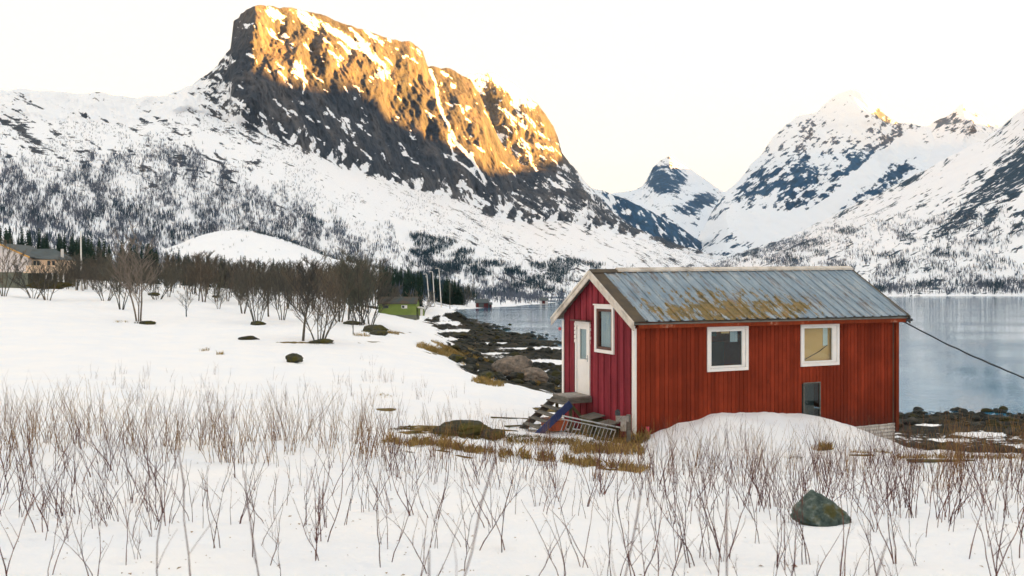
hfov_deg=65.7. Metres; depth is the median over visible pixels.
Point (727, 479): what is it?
twig sapling
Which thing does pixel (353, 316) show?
bare tree
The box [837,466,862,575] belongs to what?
twig sapling
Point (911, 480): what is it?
twig sapling
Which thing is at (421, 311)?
shed
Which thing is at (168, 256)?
birch tree
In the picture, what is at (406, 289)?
spruce tree
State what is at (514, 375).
boulder
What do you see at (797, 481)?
twig sapling
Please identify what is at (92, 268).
birch tree
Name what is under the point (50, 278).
bare tree
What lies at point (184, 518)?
twig sapling
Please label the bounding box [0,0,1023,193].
sky
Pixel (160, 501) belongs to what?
twig sapling
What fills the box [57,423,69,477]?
twig sapling
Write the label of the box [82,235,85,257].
spruce tree
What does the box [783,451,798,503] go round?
twig sapling
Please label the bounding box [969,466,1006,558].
twig sapling
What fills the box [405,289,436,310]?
bare tree
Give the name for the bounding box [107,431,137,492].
twig sapling
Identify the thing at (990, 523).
twig sapling
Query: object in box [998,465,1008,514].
twig sapling
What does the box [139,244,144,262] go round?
spruce tree
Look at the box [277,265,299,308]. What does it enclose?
birch tree
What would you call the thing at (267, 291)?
bare tree
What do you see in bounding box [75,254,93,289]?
birch tree
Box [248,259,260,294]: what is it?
birch tree
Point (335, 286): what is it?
birch tree
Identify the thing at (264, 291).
bare tree
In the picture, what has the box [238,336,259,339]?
boulder
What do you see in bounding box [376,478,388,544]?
twig sapling
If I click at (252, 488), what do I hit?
twig sapling
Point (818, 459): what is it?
twig sapling
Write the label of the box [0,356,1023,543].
brown twigs
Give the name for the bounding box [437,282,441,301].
spruce tree
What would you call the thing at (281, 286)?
bare tree
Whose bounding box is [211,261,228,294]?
birch tree
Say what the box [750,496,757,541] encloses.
twig sapling
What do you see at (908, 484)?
twig sapling
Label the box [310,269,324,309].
birch tree
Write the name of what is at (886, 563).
twig sapling
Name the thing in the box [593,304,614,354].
window
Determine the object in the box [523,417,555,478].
twig sapling
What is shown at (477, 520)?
twig sapling
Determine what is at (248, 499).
twig sapling
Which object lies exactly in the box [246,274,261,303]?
birch tree
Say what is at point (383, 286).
spruce tree
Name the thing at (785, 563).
twig sapling
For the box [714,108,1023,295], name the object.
mountain
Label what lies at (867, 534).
twig sapling
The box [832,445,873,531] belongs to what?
twig sapling
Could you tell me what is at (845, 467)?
twig sapling
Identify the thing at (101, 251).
birch tree
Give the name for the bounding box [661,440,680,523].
twig sapling
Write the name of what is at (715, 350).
window
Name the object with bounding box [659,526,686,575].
twig sapling
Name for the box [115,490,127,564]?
twig sapling
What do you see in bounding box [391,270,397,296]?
spruce tree
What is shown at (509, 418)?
plank
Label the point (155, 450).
twig sapling
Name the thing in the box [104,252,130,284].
birch tree
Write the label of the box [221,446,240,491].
twig sapling
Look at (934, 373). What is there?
water
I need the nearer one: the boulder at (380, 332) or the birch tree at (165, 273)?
the boulder at (380, 332)
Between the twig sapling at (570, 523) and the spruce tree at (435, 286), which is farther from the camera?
the spruce tree at (435, 286)
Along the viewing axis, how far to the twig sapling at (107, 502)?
8.62 m
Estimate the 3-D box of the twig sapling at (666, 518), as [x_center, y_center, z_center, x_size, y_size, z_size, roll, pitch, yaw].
[1.175,1.641,6.088,0.332,1.122,0.318,-6,1,24]
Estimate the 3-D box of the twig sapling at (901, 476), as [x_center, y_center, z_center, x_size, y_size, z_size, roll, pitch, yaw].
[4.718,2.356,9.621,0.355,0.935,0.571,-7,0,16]
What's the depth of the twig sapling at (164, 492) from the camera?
8.25 m
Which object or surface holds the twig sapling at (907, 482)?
on the ground at (62, 335)
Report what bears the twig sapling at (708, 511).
on the ground at (62, 335)
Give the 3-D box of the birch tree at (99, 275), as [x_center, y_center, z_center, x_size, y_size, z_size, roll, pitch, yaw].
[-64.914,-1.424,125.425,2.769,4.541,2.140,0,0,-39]
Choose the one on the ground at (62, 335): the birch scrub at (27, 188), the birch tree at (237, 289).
the birch tree at (237, 289)
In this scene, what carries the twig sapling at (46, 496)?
on the ground at (62, 335)
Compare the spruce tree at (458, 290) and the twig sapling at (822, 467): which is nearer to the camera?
the twig sapling at (822, 467)
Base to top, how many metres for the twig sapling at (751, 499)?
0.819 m
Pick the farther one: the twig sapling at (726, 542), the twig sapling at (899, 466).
the twig sapling at (899, 466)
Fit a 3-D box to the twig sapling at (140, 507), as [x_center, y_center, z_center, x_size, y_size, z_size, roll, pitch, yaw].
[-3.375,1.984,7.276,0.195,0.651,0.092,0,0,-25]
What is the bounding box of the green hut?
[377,297,420,319]
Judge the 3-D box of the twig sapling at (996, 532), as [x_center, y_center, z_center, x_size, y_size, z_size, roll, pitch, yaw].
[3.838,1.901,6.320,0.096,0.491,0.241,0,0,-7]
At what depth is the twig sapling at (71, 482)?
9.19 m
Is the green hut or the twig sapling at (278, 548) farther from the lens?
the green hut
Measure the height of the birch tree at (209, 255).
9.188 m
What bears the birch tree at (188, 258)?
on the ground at (62, 335)
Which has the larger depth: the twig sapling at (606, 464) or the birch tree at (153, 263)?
the birch tree at (153, 263)
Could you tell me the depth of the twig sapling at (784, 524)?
5.75 m
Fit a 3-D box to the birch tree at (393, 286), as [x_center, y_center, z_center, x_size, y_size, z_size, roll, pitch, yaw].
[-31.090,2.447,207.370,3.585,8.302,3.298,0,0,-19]
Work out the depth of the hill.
522.39 m
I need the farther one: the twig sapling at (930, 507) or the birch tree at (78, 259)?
the birch tree at (78, 259)
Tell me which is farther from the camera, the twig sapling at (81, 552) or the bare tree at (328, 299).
the bare tree at (328, 299)
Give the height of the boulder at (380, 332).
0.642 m
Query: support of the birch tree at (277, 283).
on the ground at (62, 335)
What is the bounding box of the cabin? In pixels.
[550,266,912,440]
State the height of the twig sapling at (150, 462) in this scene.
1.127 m
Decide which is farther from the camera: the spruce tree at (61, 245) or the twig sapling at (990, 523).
the spruce tree at (61, 245)
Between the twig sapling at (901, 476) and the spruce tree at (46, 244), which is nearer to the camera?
the twig sapling at (901, 476)
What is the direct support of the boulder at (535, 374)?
on the ground at (62, 335)
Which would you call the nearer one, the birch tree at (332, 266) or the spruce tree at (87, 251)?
the birch tree at (332, 266)
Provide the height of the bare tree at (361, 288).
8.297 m
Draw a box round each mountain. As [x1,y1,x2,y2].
[0,5,722,309]
[466,73,626,223]
[591,188,701,250]
[612,156,724,238]
[698,90,1000,255]
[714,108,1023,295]
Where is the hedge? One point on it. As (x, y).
(62, 284)
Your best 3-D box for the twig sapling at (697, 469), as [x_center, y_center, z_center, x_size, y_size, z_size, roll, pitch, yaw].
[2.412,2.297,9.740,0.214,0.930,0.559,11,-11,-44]
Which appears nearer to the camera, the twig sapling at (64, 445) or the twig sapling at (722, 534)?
the twig sapling at (722, 534)
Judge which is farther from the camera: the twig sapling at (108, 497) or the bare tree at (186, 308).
the bare tree at (186, 308)
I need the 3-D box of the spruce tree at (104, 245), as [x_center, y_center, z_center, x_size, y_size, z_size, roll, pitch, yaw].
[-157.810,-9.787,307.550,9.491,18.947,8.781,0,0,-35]
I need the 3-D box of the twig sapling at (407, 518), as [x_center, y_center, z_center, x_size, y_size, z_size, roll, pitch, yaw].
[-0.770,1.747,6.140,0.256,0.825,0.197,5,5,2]
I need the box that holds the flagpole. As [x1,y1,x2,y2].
[80,231,82,289]
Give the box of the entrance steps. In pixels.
[519,392,591,432]
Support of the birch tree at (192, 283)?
on the ground at (62, 335)
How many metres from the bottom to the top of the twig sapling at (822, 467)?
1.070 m
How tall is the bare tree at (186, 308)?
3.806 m
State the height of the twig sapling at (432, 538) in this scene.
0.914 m
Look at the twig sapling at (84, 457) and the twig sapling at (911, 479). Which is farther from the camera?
the twig sapling at (84, 457)
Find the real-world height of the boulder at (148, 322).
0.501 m
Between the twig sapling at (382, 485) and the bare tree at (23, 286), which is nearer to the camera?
the twig sapling at (382, 485)
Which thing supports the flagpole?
on the ground at (62, 335)
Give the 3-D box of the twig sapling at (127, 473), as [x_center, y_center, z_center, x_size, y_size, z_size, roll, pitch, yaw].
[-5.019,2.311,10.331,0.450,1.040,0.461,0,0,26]
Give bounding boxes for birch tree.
[55,256,67,280]
[60,255,76,288]
[67,253,86,289]
[68,252,86,286]
[68,266,80,288]
[74,257,93,290]
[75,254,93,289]
[82,258,107,289]
[92,245,109,281]
[92,265,107,287]
[97,258,112,288]
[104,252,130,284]
[130,260,145,293]
[131,264,145,292]
[142,252,161,289]
[144,256,165,291]
[160,259,181,296]
[161,251,175,285]
[162,256,179,271]
[165,262,182,292]
[175,256,187,287]
[178,263,200,299]
[179,266,188,287]
[182,256,203,293]
[185,251,206,294]
[185,251,225,301]
[195,257,210,296]
[199,251,217,281]
[204,264,229,300]
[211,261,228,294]
[215,258,242,300]
[231,270,248,303]
[231,274,244,303]
[232,264,255,300]
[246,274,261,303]
[247,262,264,295]
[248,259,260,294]
[255,257,278,292]
[266,267,287,309]
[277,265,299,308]
[281,259,294,302]
[288,258,306,307]
[296,257,315,307]
[296,275,312,310]
[306,262,325,307]
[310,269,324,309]
[317,260,343,311]
[319,259,339,308]
[325,264,345,311]
[342,251,362,311]
[354,277,377,312]
[355,255,372,303]
[362,258,387,308]
[372,276,383,299]
[386,285,403,296]
[387,282,397,296]
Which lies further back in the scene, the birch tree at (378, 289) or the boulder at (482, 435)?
the birch tree at (378, 289)
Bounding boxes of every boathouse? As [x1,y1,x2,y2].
[475,299,488,307]
[539,297,548,303]
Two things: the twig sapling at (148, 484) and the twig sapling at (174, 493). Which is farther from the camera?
the twig sapling at (148, 484)
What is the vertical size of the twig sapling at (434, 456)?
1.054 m
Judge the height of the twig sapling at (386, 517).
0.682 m
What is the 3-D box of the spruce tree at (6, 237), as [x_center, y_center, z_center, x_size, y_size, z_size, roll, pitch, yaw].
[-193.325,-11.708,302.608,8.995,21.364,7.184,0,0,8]
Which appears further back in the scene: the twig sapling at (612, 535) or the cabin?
the cabin
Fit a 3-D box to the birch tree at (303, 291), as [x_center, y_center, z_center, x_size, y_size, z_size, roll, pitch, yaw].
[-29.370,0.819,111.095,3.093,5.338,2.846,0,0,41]
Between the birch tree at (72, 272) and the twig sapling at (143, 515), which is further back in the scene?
the birch tree at (72, 272)
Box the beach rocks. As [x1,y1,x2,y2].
[424,311,1023,452]
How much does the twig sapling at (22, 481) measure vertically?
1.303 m
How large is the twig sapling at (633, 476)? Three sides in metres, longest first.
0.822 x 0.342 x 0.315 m
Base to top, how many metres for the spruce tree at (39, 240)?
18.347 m
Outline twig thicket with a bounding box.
[0,367,1023,492]
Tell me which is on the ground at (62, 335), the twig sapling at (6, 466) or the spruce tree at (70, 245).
the twig sapling at (6, 466)
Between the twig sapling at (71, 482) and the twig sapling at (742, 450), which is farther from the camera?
the twig sapling at (742, 450)
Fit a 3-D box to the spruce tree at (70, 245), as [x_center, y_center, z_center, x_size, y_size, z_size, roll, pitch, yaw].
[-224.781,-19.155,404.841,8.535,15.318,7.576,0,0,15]
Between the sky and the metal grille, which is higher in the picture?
the sky
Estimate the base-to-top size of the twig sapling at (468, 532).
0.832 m
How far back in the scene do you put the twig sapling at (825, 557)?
5.19 m
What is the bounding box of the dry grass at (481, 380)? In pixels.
[113,320,1020,473]
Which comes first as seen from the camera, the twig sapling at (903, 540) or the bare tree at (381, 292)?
the twig sapling at (903, 540)
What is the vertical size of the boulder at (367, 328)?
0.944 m
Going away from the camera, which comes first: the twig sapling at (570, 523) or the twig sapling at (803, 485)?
the twig sapling at (570, 523)
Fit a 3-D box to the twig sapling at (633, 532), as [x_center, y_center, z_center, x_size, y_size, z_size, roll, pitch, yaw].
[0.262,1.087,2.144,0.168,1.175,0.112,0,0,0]
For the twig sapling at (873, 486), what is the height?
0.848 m
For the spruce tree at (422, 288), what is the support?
on the ground at (62, 335)
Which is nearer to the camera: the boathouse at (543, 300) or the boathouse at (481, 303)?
the boathouse at (481, 303)
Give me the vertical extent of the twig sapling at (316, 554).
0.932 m
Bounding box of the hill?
[159,229,394,276]
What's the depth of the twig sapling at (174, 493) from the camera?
8.45 m
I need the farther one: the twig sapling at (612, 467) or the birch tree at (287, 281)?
the birch tree at (287, 281)
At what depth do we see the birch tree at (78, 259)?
127.62 m
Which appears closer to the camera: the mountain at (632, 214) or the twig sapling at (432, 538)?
the twig sapling at (432, 538)
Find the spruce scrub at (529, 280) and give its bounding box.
[0,186,1023,301]
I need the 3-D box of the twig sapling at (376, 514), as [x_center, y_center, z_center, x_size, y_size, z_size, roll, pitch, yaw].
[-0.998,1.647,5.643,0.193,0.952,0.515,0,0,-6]
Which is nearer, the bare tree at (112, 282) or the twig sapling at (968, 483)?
the twig sapling at (968, 483)
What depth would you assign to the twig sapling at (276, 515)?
6.80 m
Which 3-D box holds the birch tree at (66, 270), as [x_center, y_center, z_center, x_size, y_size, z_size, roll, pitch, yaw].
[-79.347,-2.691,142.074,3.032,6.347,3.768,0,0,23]
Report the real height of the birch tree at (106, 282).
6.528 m
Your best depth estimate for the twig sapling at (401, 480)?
9.12 m
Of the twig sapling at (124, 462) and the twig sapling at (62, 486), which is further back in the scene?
the twig sapling at (124, 462)
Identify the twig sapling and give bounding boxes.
[0,407,35,500]
[0,431,11,494]
[0,476,42,575]
[4,422,48,531]
[4,463,38,508]
[7,464,28,516]
[12,453,31,503]
[14,421,43,512]
[22,459,61,522]
[34,457,57,527]
[40,427,84,515]
[41,457,63,518]
[41,490,49,540]
[47,456,75,515]
[48,499,69,575]
[50,424,81,470]
[52,499,74,574]
[53,488,110,575]
[54,426,79,514]
[54,489,69,537]
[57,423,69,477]
[62,431,78,481]
[74,429,90,476]
[77,411,116,479]
[80,414,119,469]
[86,477,107,526]
[90,455,104,514]
[92,468,117,523]
[95,464,118,521]
[96,471,112,519]
[98,463,138,518]
[103,418,121,465]
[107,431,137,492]
[115,431,150,502]
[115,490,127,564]
[124,458,159,521]
[125,499,141,559]
[126,418,163,513]
[131,441,151,510]
[132,476,154,536]
[132,487,151,536]
[133,422,172,485]
[139,448,181,529]
[144,412,167,476]
[156,486,176,575]
[158,453,167,525]
[163,416,177,468]
[169,460,190,523]
[178,448,222,575]
[196,473,225,547]
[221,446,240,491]
[229,467,263,522]
[239,437,268,523]
[243,479,254,556]
[244,471,258,575]
[261,479,293,545]
[262,513,280,575]
[264,507,282,565]
[292,449,327,560]
[314,417,355,541]
[332,427,365,494]
[358,454,384,566]
[359,439,391,512]
[373,458,398,509]
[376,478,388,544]
[381,424,413,515]
[381,465,387,548]
[387,397,410,470]
[388,513,427,573]
[392,465,431,561]
[408,437,437,491]
[410,432,452,517]
[414,483,468,575]
[423,475,442,547]
[424,416,439,482]
[424,470,468,546]
[428,550,429,575]
[451,455,496,575]
[452,451,492,527]
[455,426,480,484]
[457,477,481,570]
[464,418,488,476]
[465,424,529,552]
[475,436,498,487]
[479,473,525,550]
[509,456,519,502]
[521,500,558,575]
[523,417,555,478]
[526,447,545,506]
[534,415,556,487]
[537,448,600,567]
[539,515,574,575]
[542,484,572,575]
[565,424,589,492]
[582,480,607,519]
[587,444,609,506]
[593,403,621,480]
[596,420,631,493]
[601,421,628,494]
[601,473,655,575]
[607,433,674,575]
[610,477,642,575]
[615,445,641,495]
[624,457,698,575]
[641,427,694,567]
[645,482,659,543]
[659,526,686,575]
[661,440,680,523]
[663,468,684,551]
[673,498,681,560]
[677,465,693,490]
[682,430,752,558]
[683,433,704,488]
[688,438,724,506]
[692,436,717,488]
[695,455,727,558]
[698,468,732,575]
[699,444,717,504]
[708,479,745,561]
[712,453,737,500]
[718,420,749,485]
[725,462,753,519]
[726,495,727,575]
[736,452,759,543]
[739,434,765,505]
[748,457,773,506]
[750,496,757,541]
[760,465,784,506]
[761,454,773,519]
[763,498,794,575]
[767,429,810,564]
[767,459,791,522]
[769,511,796,575]
[772,470,791,569]
[772,479,787,566]
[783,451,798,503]
[784,447,808,501]
[787,502,808,574]
[791,459,803,504]
[800,408,843,495]
[810,418,833,491]
[811,431,832,500]
[813,526,844,575]
[823,437,850,497]
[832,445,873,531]
[835,444,856,483]
[836,525,880,575]
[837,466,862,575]
[842,436,898,563]
[845,470,876,572]
[848,535,869,575]
[859,467,889,529]
[861,443,876,514]
[875,465,904,512]
[875,525,902,575]
[876,538,887,575]
[879,416,925,517]
[882,494,920,565]
[884,445,912,506]
[886,451,900,511]
[889,439,915,503]
[895,456,922,509]
[901,456,912,517]
[902,426,918,517]
[923,475,935,536]
[934,441,964,531]
[937,472,949,527]
[950,443,972,523]
[951,435,1004,510]
[952,441,984,514]
[955,458,984,503]
[956,434,991,518]
[962,423,1023,575]
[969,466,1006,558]
[981,475,1014,575]
[987,497,997,546]
[989,498,1003,557]
[991,525,1018,575]
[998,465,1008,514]
[1003,468,1017,510]
[1010,425,1023,483]
[1018,516,1023,557]
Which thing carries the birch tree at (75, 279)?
on the ground at (62, 335)
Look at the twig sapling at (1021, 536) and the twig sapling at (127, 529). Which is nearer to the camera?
the twig sapling at (127, 529)
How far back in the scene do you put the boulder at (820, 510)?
8.10 m
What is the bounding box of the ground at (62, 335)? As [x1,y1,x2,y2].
[0,281,1023,575]
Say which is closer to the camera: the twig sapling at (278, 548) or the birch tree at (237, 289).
the twig sapling at (278, 548)
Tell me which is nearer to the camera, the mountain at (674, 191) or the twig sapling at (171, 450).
the twig sapling at (171, 450)
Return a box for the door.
[577,325,587,393]
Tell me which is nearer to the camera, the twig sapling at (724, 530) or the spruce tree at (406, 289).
the twig sapling at (724, 530)
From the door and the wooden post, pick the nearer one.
the wooden post
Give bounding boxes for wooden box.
[579,412,604,434]
[595,419,619,437]
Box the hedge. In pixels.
[26,281,73,288]
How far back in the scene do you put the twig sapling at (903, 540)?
5.80 m
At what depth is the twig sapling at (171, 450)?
12.96 m
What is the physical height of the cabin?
6.311 m
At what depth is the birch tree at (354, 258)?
137.85 m
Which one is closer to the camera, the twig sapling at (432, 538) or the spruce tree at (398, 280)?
the twig sapling at (432, 538)
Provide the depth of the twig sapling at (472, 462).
11.63 m
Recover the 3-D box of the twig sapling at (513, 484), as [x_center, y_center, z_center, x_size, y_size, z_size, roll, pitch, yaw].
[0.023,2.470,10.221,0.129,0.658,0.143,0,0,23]
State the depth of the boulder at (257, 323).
73.23 m
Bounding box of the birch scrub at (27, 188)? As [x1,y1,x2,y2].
[0,113,1023,305]
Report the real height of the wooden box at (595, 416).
0.520 m
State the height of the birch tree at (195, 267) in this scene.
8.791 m
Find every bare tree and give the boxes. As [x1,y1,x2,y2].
[0,237,29,295]
[4,261,62,298]
[23,256,78,300]
[80,260,137,300]
[95,248,142,309]
[105,220,166,320]
[126,263,182,299]
[179,281,196,316]
[187,271,207,300]
[206,282,228,308]
[225,261,263,313]
[228,258,276,320]
[254,267,277,316]
[258,260,308,319]
[273,256,323,340]
[280,264,367,339]
[303,245,365,321]
[331,250,362,319]
[335,263,401,324]
[338,250,394,324]
[346,299,357,333]
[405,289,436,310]
[443,283,479,304]
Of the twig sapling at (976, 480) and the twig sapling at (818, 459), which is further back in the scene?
the twig sapling at (818, 459)
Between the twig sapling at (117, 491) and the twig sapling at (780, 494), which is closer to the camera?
the twig sapling at (780, 494)
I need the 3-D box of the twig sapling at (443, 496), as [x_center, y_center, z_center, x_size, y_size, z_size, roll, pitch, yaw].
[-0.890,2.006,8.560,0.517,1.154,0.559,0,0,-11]
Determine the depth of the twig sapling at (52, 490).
7.59 m
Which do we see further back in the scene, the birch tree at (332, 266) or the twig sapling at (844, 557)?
the birch tree at (332, 266)
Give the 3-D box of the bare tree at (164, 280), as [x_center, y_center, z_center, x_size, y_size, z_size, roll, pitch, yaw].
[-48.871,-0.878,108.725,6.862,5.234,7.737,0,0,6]
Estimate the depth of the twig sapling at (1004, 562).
4.93 m
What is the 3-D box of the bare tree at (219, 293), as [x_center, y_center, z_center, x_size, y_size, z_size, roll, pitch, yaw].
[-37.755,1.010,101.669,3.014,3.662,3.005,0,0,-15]
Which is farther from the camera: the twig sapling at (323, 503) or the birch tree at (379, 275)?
the birch tree at (379, 275)
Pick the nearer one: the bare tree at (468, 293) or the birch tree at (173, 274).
the birch tree at (173, 274)
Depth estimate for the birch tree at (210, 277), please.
115.99 m
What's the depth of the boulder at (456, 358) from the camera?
63.52 m
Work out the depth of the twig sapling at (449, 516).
6.80 m
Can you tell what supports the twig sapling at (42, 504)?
on the ground at (62, 335)
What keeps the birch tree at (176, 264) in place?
on the ground at (62, 335)
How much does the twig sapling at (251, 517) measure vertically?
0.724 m
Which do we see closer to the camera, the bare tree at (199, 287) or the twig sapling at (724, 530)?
the twig sapling at (724, 530)
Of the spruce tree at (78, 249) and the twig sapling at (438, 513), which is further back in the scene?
the spruce tree at (78, 249)
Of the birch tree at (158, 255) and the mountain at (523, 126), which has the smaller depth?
the birch tree at (158, 255)
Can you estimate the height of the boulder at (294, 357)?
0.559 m
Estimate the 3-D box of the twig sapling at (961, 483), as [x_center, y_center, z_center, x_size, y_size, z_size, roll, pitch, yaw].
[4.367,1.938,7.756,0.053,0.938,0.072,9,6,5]
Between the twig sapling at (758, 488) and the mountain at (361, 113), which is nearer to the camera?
the twig sapling at (758, 488)
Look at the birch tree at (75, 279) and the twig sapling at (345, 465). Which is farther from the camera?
the birch tree at (75, 279)
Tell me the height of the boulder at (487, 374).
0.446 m
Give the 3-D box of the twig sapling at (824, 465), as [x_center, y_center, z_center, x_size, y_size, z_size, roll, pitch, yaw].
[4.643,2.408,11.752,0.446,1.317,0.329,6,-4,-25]
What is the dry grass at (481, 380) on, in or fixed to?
on the ground at (62, 335)
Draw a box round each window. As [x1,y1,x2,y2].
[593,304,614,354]
[707,326,748,371]
[800,324,839,366]
[802,382,820,416]
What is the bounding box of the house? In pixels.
[0,243,75,287]
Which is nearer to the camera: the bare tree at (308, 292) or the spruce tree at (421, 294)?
the bare tree at (308, 292)
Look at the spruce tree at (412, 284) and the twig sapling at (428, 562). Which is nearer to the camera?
the twig sapling at (428, 562)
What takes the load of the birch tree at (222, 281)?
on the ground at (62, 335)
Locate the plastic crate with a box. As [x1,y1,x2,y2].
[540,417,567,430]
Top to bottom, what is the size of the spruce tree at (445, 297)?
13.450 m
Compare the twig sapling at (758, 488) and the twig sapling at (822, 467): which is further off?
the twig sapling at (822, 467)
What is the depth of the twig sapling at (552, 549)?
4.91 m
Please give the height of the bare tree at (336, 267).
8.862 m
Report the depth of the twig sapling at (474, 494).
7.98 m
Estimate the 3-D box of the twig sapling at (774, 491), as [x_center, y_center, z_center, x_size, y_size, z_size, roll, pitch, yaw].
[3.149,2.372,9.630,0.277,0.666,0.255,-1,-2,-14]
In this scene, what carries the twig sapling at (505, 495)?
on the ground at (62, 335)
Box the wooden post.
[615,409,630,441]
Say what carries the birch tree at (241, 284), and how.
on the ground at (62, 335)
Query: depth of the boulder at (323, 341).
55.04 m
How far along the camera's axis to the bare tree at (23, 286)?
94.24 m
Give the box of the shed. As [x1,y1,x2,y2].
[418,306,425,315]
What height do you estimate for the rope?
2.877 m
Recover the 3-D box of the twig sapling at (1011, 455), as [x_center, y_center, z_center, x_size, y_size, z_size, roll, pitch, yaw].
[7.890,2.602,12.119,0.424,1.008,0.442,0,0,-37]
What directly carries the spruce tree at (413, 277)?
on the ground at (62, 335)
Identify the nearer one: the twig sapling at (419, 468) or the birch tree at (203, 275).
the twig sapling at (419, 468)
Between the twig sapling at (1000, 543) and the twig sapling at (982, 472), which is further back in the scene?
the twig sapling at (982, 472)
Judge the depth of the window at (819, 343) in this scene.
22.59 m
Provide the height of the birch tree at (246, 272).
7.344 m
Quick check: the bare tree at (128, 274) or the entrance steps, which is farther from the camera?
the bare tree at (128, 274)
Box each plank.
[491,417,527,418]
[504,424,541,426]
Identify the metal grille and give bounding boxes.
[559,415,620,439]
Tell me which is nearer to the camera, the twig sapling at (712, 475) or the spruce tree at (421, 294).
the twig sapling at (712, 475)
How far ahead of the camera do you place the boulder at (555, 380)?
67.11 m
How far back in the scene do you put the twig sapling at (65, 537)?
5.59 m
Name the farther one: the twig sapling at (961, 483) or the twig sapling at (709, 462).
the twig sapling at (709, 462)
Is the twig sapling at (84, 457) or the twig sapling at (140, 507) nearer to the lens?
the twig sapling at (140, 507)
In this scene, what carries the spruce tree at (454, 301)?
on the ground at (62, 335)
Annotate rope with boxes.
[904,322,1023,378]
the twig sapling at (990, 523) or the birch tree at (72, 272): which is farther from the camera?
the birch tree at (72, 272)
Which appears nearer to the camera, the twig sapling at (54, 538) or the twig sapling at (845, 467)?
the twig sapling at (54, 538)
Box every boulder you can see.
[139,321,155,324]
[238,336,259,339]
[250,321,265,324]
[285,353,302,362]
[309,338,333,343]
[343,320,360,324]
[363,324,388,331]
[369,330,387,335]
[433,420,491,435]
[442,332,468,338]
[448,354,464,362]
[478,371,494,378]
[480,429,505,438]
[491,355,532,375]
[506,372,524,381]
[521,367,548,382]
[548,376,560,384]
[790,489,851,526]
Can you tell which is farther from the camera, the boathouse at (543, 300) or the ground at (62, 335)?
the boathouse at (543, 300)
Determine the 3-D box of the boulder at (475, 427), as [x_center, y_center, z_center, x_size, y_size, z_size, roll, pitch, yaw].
[-1.238,3.613,20.218,1.808,0.510,1.022,0,0,0]
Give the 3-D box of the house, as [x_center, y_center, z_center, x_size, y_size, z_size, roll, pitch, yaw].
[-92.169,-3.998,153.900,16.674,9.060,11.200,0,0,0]
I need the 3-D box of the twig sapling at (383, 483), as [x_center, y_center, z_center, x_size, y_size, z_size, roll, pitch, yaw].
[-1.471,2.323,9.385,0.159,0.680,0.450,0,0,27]
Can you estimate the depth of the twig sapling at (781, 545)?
4.62 m
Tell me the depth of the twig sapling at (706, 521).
6.21 m
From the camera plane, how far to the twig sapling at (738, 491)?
8.58 m
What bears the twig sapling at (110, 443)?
on the ground at (62, 335)
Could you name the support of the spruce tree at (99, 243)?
on the mountain at (361, 113)
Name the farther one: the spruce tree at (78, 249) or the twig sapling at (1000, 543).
the spruce tree at (78, 249)
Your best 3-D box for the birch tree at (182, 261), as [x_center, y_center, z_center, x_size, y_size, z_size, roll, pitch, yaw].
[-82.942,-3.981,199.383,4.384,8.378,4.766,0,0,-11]
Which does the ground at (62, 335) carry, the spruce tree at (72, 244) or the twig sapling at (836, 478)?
the twig sapling at (836, 478)
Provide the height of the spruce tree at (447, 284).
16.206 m
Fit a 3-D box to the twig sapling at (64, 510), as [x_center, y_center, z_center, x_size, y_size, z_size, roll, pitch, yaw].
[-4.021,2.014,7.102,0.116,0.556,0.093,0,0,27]
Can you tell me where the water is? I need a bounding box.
[454,296,1023,415]
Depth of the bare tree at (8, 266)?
92.30 m
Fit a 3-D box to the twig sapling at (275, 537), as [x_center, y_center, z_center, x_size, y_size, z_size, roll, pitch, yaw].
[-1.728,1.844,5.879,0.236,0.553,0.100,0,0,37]
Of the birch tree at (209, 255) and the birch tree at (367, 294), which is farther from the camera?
the birch tree at (209, 255)
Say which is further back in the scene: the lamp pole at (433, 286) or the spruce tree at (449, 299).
the spruce tree at (449, 299)
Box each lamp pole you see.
[429,271,434,306]
[435,268,441,307]
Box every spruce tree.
[4,229,9,242]
[18,227,24,244]
[24,230,31,245]
[35,228,41,248]
[41,234,48,248]
[55,233,63,250]
[58,239,64,251]
[62,233,69,253]
[68,233,75,256]
[68,236,74,256]
[75,238,83,260]
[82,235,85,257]
[84,239,96,279]
[95,239,100,257]
[99,239,110,280]
[105,244,112,268]
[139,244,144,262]
[145,244,154,283]
[154,252,163,283]
[377,266,387,300]
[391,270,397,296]
[396,272,402,294]
[401,272,410,296]
[408,272,414,296]
[412,271,415,291]
[413,279,423,302]
[417,279,425,306]
[420,280,425,300]
[432,273,438,300]
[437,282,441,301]
[441,280,448,303]
[442,276,451,301]
[446,287,452,304]
[451,280,460,304]
[456,280,462,304]
[459,285,464,304]
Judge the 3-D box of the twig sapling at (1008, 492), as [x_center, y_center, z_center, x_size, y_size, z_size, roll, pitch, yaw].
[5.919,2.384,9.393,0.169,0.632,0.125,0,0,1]
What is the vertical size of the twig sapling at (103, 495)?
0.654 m
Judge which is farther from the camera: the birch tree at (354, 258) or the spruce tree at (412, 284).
the spruce tree at (412, 284)
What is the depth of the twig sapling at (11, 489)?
9.70 m
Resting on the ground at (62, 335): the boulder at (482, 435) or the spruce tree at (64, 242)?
the boulder at (482, 435)
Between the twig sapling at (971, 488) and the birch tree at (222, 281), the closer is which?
the twig sapling at (971, 488)
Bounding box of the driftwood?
[906,459,973,461]
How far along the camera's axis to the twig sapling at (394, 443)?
12.89 m

